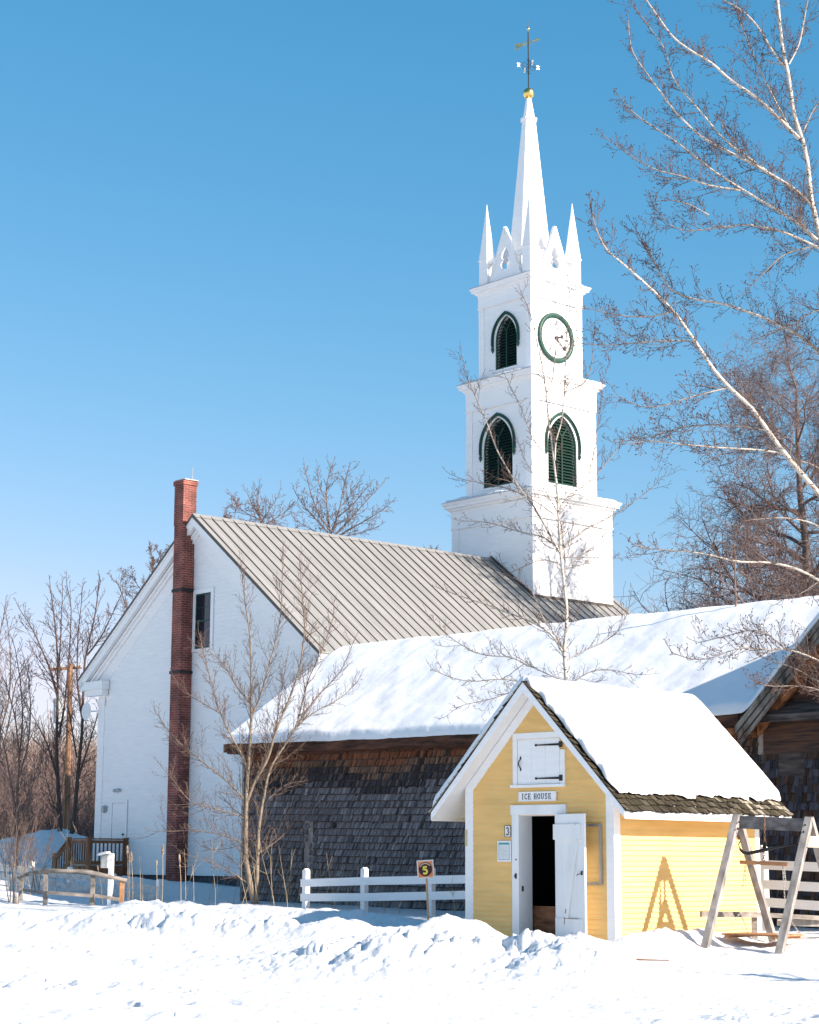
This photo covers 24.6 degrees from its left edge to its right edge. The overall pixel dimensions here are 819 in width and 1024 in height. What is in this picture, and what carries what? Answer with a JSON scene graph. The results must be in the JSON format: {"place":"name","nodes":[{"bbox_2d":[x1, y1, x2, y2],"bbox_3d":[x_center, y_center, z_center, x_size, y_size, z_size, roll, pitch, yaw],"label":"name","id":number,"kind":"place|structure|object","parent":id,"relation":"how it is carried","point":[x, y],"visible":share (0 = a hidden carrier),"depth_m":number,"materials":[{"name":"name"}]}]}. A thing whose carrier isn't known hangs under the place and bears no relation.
{"place":"outdoors","nodes":[
{"label":"outdoors","id":0,"kind":"place"},
{"bbox_2d":[225,477,299,526],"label":"bare tree","id":1,"kind":"object","parent":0,"point":[257,502],"visible":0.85,"depth_m":93.54,"materials":[{"name":"brown plant"}]},
{"bbox_2d":[290,455,397,536],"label":"bare tree","id":2,"kind":"object","parent":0,"point":[345,520],"visible":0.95,"depth_m":91.44,"materials":[{"name":"brown plant"}]},
{"bbox_2d":[0,829,818,1023],"bbox_3d":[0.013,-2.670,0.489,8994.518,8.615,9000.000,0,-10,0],"label":"ground","id":3,"kind":"structure","parent":0,"point":[174,956],"depth_m":22.56,"materials":[{"name":"white snow"}]},
{"bbox_2d":[0,813,23,903],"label":"sapling","id":4,"kind":"object","parent":3,"relation":"on","point":[13,856],"visible":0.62,"depth_m":46.31,"materials":[{"name":"beige plant"}]},
{"bbox_2d":[0,593,40,835],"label":"bare tree","id":5,"kind":"object","parent":3,"relation":"on","point":[6,705],"visible":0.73,"depth_m":69.67,"materials":[{"name":"brown plant"}]},
{"bbox_2d":[0,791,42,903],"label":"sapling","id":6,"kind":"object","parent":3,"relation":"on","point":[24,836],"visible":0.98,"depth_m":43.94,"materials":[{"name":"beige plant"}]},
{"bbox_2d":[0,634,58,864],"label":"bare tree","id":7,"kind":"object","parent":3,"relation":"on","point":[20,767],"visible":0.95,"depth_m":57.52,"materials":[{"name":"brown plant"}]},
{"bbox_2d":[17,814,59,893],"bbox_3d":[-9.527,8.819,48.333,1.270,2.138,0.856,-2,-11,12],"label":"sapling","id":8,"kind":"object","parent":3,"relation":"on","point":[32,863],"visible":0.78,"depth_m":48.19,"materials":[{"name":"beige plant"}]},
{"bbox_2d":[0,733,96,838],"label":"brush","id":9,"kind":"object","parent":3,"relation":"on","point":[85,818],"visible":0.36,"depth_m":69.02,"materials":[{"name":"brown plant"}]},
{"bbox_2d":[0,696,96,812],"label":"woods","id":10,"kind":"object","parent":3,"relation":"on","point":[34,747],"visible":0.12,"depth_m":98.31,"materials":[{"name":"brown plant"}]},
{"bbox_2d":[51,663,81,829],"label":"utility pole","id":11,"kind":"object","parent":3,"relation":"on","point":[66,819],"visible":0.55,"depth_m":65.44,"materials":[{"name":"brown wood"}]},
{"bbox_2d":[13,570,124,833],"bbox_3d":[-11.198,6.793,61.435,3.670,10.048,3.022,0,-10,0],"label":"bare tree","id":12,"kind":"object","parent":3,"relation":"on","point":[56,762],"visible":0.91,"depth_m":61.72,"materials":[{"name":"brown plant"}]},
{"bbox_2d":[17,868,126,905],"bbox_3d":[-7.771,8.516,42.315,2.860,0.984,0.822,-4,-11,22],"label":"log rail","id":13,"kind":"object","parent":3,"relation":"on","point":[45,892],"visible":0.94,"depth_m":42.13,"materials":[{"name":"brown wood"}]},
{"bbox_2d":[0,861,162,901],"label":"white fence","id":14,"kind":"object","parent":3,"relation":"on","point":[71,886],"visible":0.54,"depth_m":48.46,"materials":[{"name":"paint"}]},
{"bbox_2d":[52,837,128,875],"bbox_3d":[-9.490,10.476,55.867,1.410,1.620,1.960,9,-14,-41],"label":"wooden porch","id":15,"kind":"object","parent":3,"relation":"on","point":[119,869],"visible":0.73,"depth_m":55.38,"materials":[{"name":"brown wood"}]},
{"bbox_2d":[97,865,102,904],"bbox_3d":[-6.698,8.068,40.708,0.162,0.843,0.033,0,-10,0],"label":"cattail","id":16,"kind":"object","parent":3,"relation":"on","point":[100,883],"visible":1,"depth_m":40.71},
{"bbox_2d":[97,852,113,904],"bbox_3d":[-7.386,8.893,45.668,0.380,1.282,0.240,-3,-11,20],"label":"nest box","id":17,"kind":"object","parent":3,"relation":"on","point":[107,860],"visible":0.89,"depth_m":45.65,"materials":[{"name":"white paint"}]},
{"bbox_2d":[126,845,128,862],"bbox_3d":[-6.114,7.869,40.745,0.078,1.291,0.054,0,-10,0],"label":"cattail","id":18,"kind":"object","parent":3,"relation":"on","point":[127,851],"visible":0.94,"depth_m":40.82},
{"bbox_2d":[128,853,130,897],"bbox_3d":[-6.074,7.944,40.731,0.056,1.095,0.054,0,-10,0],"label":"cattail","id":19,"kind":"object","parent":3,"relation":"on","point":[129,860],"visible":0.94,"depth_m":40.76},
{"bbox_2d":[130,851,132,896],"bbox_3d":[-6.014,7.944,40.731,0.097,1.181,0.054,0,-10,0],"label":"cattail","id":20,"kind":"object","parent":3,"relation":"on","point":[131,856],"visible":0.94,"depth_m":40.76},
{"bbox_2d":[95,541,169,622],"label":"bare tree","id":21,"kind":"object","parent":3,"relation":"on","point":[152,563],"visible":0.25,"depth_m":88.21,"materials":[{"name":"brown plant"}]},
{"bbox_2d":[139,858,140,900],"bbox_3d":[-5.876,8.019,41.022,0.071,1.064,0.011,0,-10,0],"label":"dry stalk","id":22,"kind":"object","parent":3,"relation":"on","point":[140,884],"visible":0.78,"depth_m":40.99,"materials":[{"name":"beige plant"}]},
{"bbox_2d":[141,858,142,900],"bbox_3d":[-5.832,8.020,41.022,0.069,1.021,0.011,0,-10,0],"label":"dry stalk","id":23,"kind":"object","parent":3,"relation":"on","point":[142,883],"visible":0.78,"depth_m":40.99,"materials":[{"name":"beige plant"}]},
{"bbox_2d":[161,845,163,898],"bbox_3d":[-5.357,7.843,40.751,0.061,1.278,0.060,0,-10,0],"label":"cattail","id":24,"kind":"object","parent":3,"relation":"on","point":[162,850],"visible":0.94,"depth_m":40.81},
{"bbox_2d":[178,854,180,876],"bbox_3d":[-4.972,7.906,40.739,0.087,1.000,0.049,0,-10,0],"label":"cattail","id":25,"kind":"object","parent":3,"relation":"on","point":[179,858],"visible":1,"depth_m":40.79},
{"bbox_2d":[184,851,185,899],"bbox_3d":[-4.896,7.901,41.044,0.067,1.088,0.011,0,-10,0],"label":"dry stalk","id":26,"kind":"object","parent":3,"relation":"on","point":[185,880],"visible":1,"depth_m":41.01,"materials":[{"name":"beige plant"}]},
{"bbox_2d":[0,824,464,914],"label":"dry weeds","id":27,"kind":"object","parent":3,"relation":"on","point":[45,860],"visible":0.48,"depth_m":42.34,"materials":[{"name":"brown plant"}]},
{"bbox_2d":[222,495,256,522],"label":"bare tree","id":28,"kind":"object","parent":3,"relation":"on","point":[226,515],"visible":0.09,"depth_m":96.95,"materials":[{"name":"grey plant"}]},
{"bbox_2d":[132,539,366,903],"bbox_3d":[-3.658,4.722,42.827,5.349,8.277,1.897,0,-10,0],"label":"young tree","id":29,"kind":"object","parent":3,"relation":"on","point":[253,895],"visible":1,"depth_m":42.69,"materials":[{"name":"beige plant"}]},
{"bbox_2d":[246,504,304,528],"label":"bare tree","id":30,"kind":"object","parent":3,"relation":"on","point":[268,517],"visible":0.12,"depth_m":89.01,"materials":[{"name":"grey plant"}]},
{"bbox_2d":[77,27,631,886],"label":"church","id":31,"kind":"structure","parent":3,"relation":"on","point":[379,591],"depth_m":56.93,"materials":[{"name":"white paint"}]},
{"bbox_2d":[109,799,127,864],"bbox_3d":[-8.728,9.552,56.101,0.066,1.930,0.900,9,-14,-41],"label":"door","id":32,"kind":"structure","parent":31,"relation":"in","point":[118,817],"depth_m":56.21,"materials":[{"name":"white paint"}]},
{"bbox_2d":[192,587,213,651],"bbox_3d":[-5.959,3.111,54.276,0.021,1.810,1.040,9,-14,-41],"label":"window","id":33,"kind":"structure","parent":31,"relation":"in","point":[203,599],"depth_m":54.28,"materials":[{"name":"white paint"}]},
{"bbox_2d":[479,413,517,490],"bbox_3d":[3.048,-2.079,63.752,0.360,2.620,1.730,9,-14,-41],"label":"louvered window","id":34,"kind":"structure","parent":31,"relation":"in","point":[502,432],"depth_m":63.84,"materials":[{"name":"green paint"}]},
{"bbox_2d":[491,311,521,372],"bbox_3d":[3.365,-5.874,64.583,0.360,2.090,1.350,9,-14,-41],"label":"louvered window","id":35,"kind":"structure","parent":31,"relation":"in","point":[507,339],"depth_m":64.68,"materials":[{"name":"green paint"}]},
{"bbox_2d":[543,412,581,489],"bbox_3d":[5.112,-2.106,63.548,1.730,2.620,0.360,9,-14,-41],"label":"louvered window","id":36,"kind":"structure","parent":31,"relation":"in","point":[567,468],"depth_m":63.69,"materials":[{"name":"green paint"}]},
{"bbox_2d":[300,867,464,915],"bbox_3d":[0.512,7.828,38.187,7.876,1.366,0.152,-10,-14,43],"label":"white fence","id":37,"kind":"object","parent":3,"relation":"on","point":[364,880],"visible":0.48,"depth_m":39.27,"materials":[{"name":"paint"}]},
{"bbox_2d":[417,860,433,919],"bbox_3d":[0.258,6.444,30.336,0.296,1.652,0.057,-2,-11,12],"label":"number sign","id":38,"kind":"object","parent":3,"relation":"on","point":[425,869],"visible":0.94,"depth_m":30.43,"materials":[{"name":"brown wood"}]},
{"bbox_2d":[223,544,818,928],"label":"shingled barn","id":39,"kind":"structure","parent":3,"relation":"on","point":[384,751],"depth_m":41.78,"materials":[{"name":"grey wood"}]},
{"bbox_2d":[423,269,686,722],"bbox_3d":[2.824,0.544,36.401,5.134,11.036,1.740,0,-10,0],"label":"birch tree","id":40,"kind":"object","parent":3,"relation":"on","point":[562,647],"visible":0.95,"depth_m":36.54,"materials":[{"name":"beige plant"}]},
{"bbox_2d":[428,676,793,940],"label":"ice house","id":41,"kind":"structure","parent":3,"relation":"on","point":[603,811],"depth_m":29.14,"materials":[{"name":"yellow paint"}]},
{"bbox_2d":[553,814,586,936],"bbox_3d":[2.389,5.476,28.114,0.065,1.905,0.762,7,-12,-31],"label":"door","id":42,"kind":"structure","parent":41,"relation":"in","point":[569,830],"depth_m":28.07,"materials":[{"name":"white paint"}]},
{"bbox_2d":[636,959,668,960],"bbox_3d":[2.658,6.002,25.251,1.640,0.032,0.175,-2,-11,11],"label":"fallen branch","id":43,"kind":"object","parent":3,"relation":"on","point":[651,960],"visible":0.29,"depth_m":25.19,"materials":[{"name":"brown wood"}]},
{"bbox_2d":[565,0,818,705],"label":"birch tree","id":44,"kind":"object","parent":3,"relation":"on","point":[788,186],"visible":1,"depth_m":34.05,"materials":[{"name":"grey plant"}]},
{"bbox_2d":[590,301,818,613],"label":"dense tree","id":45,"kind":"object","parent":3,"relation":"on","point":[753,510],"visible":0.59,"depth_m":57.35,"materials":[{"name":"brown plant"}]},
{"bbox_2d":[700,814,818,953],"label":"timber frame","id":46,"kind":"object","parent":3,"relation":"on","point":[740,824],"visible":0.97,"depth_m":27.69,"materials":[{"name":"grey wood"}]},
{"bbox_2d":[738,814,798,860],"bbox_3d":[5.319,4.809,27.782,1.006,0.706,0.085,-7,-12,33],"label":"balance hook","id":47,"kind":"object","parent":46,"relation":"hanging from","point":[764,849],"visible":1,"depth_m":27.81,"materials":[{"name":"black metal"}]},
{"bbox_2d":[722,860,803,939],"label":"hanging platform","id":48,"kind":"structure","parent":47,"relation":"hanging from","point":[773,936],"depth_m":27.59,"materials":[{"name":"orange wood"}]},
{"bbox_2d":[700,911,818,938],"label":"rail","id":49,"kind":"object","parent":3,"relation":"on","point":[811,920],"visible":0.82,"depth_m":29.01,"materials":[{"name":"brown wood"}]},
{"bbox_2d":[747,516,818,596],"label":"dense tree","id":50,"kind":"object","parent":3,"relation":"on","point":[815,586],"visible":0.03,"depth_m":63.66,"materials":[{"name":"brown plant"}]},
{"bbox_2d":[760,845,818,930],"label":"white fence","id":51,"kind":"object","parent":3,"relation":"on","point":[767,884],"visible":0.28,"depth_m":32.04,"materials":[{"name":"paint"}]},
{"bbox_2d":[0,0,818,770],"label":"sky","id":52,"kind":"structure","parent":0,"point":[241,240],"materials":[{"name":"blue"}]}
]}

